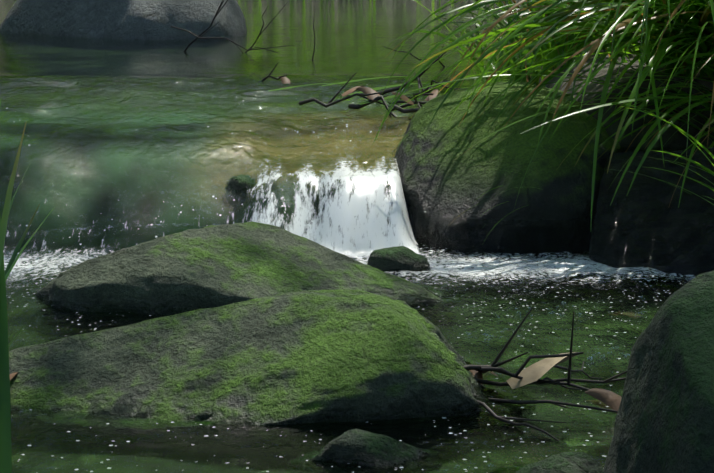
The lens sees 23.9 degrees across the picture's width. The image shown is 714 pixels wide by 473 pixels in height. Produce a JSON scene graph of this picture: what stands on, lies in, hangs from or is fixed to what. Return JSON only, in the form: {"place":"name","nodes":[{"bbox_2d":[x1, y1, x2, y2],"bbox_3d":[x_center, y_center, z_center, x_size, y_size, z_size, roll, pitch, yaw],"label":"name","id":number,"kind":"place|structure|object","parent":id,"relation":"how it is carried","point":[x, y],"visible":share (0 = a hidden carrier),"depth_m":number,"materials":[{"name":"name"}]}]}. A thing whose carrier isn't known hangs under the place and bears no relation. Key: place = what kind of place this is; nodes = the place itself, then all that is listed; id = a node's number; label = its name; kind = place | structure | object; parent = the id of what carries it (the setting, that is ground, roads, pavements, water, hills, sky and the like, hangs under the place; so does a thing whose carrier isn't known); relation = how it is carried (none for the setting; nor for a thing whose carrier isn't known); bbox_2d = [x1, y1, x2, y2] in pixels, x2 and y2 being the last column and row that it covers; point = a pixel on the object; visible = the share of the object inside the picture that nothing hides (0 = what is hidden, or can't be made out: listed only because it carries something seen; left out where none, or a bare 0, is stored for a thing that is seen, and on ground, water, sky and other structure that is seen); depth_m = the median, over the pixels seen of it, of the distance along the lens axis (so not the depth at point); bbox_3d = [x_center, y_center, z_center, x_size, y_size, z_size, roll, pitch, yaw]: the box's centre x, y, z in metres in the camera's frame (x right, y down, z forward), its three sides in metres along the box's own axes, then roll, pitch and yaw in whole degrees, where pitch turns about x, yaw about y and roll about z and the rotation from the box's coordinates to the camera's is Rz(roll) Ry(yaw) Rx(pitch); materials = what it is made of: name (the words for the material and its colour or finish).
{"place":"outdoors","nodes":[
{"label":"outdoors","id":0,"kind":"place"},
{"bbox_2d":[0,0,713,472],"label":"water","id":1,"kind":"structure","parent":0,"point":[128,142],"depth_m":4.55,"materials":[{"name":"green liquid"}]},
{"bbox_2d":[0,98,53,472],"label":"grass","id":2,"kind":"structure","parent":1,"relation":"on","point":[5,441],"depth_m":1.02,"materials":[{"name":"green plant"}]},
{"bbox_2d":[10,76,621,413],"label":"dead leaves","id":3,"kind":"object","parent":1,"relation":"in","point":[611,400],"visible":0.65,"depth_m":3.13,"materials":[{"name":"brown plant"}]},
{"bbox_2d":[5,250,651,471],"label":"bubbles","id":4,"kind":"object","parent":1,"relation":"on","point":[498,315],"visible":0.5,"depth_m":3.73},
{"bbox_2d":[269,76,425,104],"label":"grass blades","id":5,"kind":"object","parent":1,"relation":"on","point":[379,88],"visible":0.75,"depth_m":5.88,"materials":[{"name":"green plant"}]},
{"bbox_2d":[310,429,428,465],"bbox_3d":[0.016,0.383,2.719,0.243,0.147,0.170,0,10,1],"label":"rock","id":6,"kind":"object","parent":1,"relation":"in","point":[360,447],"visible":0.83,"depth_m":2.67,"materials":[{"name":"stone"}]},
{"bbox_2d":[170,0,626,440],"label":"twigs","id":7,"kind":"object","parent":1,"relation":"on","point":[494,365],"visible":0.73,"depth_m":3.07,"materials":[{"name":"brown wood"}]},
{"bbox_2d":[507,352,575,388],"bbox_3d":[0.336,0.239,3.032,0.136,0.056,0.092,0,10,1],"label":"dead leaf","id":8,"kind":"object","parent":7,"relation":"on","point":[536,371],"visible":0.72,"depth_m":3.01,"materials":[{"name":"beige plant"}]},
{"bbox_2d":[367,246,430,271],"bbox_3d":[0.106,0.095,4.245,0.181,0.148,0.162,0,10,1],"label":"rock","id":9,"kind":"object","parent":1,"relation":"in","point":[397,258],"visible":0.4,"depth_m":4.18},
{"bbox_2d":[515,452,603,472],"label":"rock","id":10,"kind":"object","parent":1,"relation":"in","point":[574,462],"visible":0.88,"depth_m":2.62,"materials":[{"name":"green stone"}]},
{"bbox_2d":[535,32,713,146],"bbox_3d":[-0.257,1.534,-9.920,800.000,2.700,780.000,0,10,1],"label":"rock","id":11,"kind":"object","parent":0,"point":[678,138],"depth_m":4.68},
{"bbox_2d":[0,0,246,39],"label":"rock","id":12,"kind":"object","parent":11,"relation":"on","point":[134,19],"visible":0.17,"depth_m":9.10,"materials":[{"name":"grey stone"}]},
{"bbox_2d":[35,221,442,314],"bbox_3d":[-0.256,0.166,3.946,1.002,0.381,0.505,0,10,1],"label":"rock","id":13,"kind":"object","parent":11,"relation":"on","point":[209,266],"visible":0.52,"depth_m":3.79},
{"bbox_2d":[229,175,249,190],"bbox_3d":[-0.319,-0.099,4.685,0.100,0.148,0.149,0,10,1],"label":"lip rock","id":14,"kind":"object","parent":11,"relation":"on","point":[238,182],"visible":0.19,"depth_m":4.63,"materials":[{"name":"green stone"}]},
{"bbox_2d":[9,289,485,425],"bbox_3d":[-0.220,0.314,3.129,1.101,0.428,0.509,0,10,1],"label":"rock","id":15,"kind":"object","parent":11,"relation":"on","point":[312,356],"visible":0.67,"depth_m":2.97,"materials":[{"name":"green stone"}]},
{"bbox_2d":[395,82,620,253],"bbox_3d":[0.454,-0.077,4.865,0.710,0.725,0.955,0,10,1],"label":"mossy boulder","id":16,"kind":"object","parent":11,"relation":"on","point":[441,191],"visible":0.42,"depth_m":4.49,"materials":[{"name":"green stone"}]},
{"bbox_2d":[366,0,713,237],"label":"bank grass","id":17,"kind":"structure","parent":11,"relation":"on","point":[675,38],"depth_m":4.48,"materials":[{"name":"green plant"}]},
{"bbox_2d":[589,148,713,274],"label":"rock","id":18,"kind":"object","parent":11,"relation":"on","point":[642,223],"visible":0.58,"depth_m":4.26,"materials":[{"name":"black stone"}]},
{"bbox_2d":[603,271,713,472],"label":"rock","id":19,"kind":"object","parent":11,"relation":"on","point":[664,421],"visible":1,"depth_m":2.43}
]}

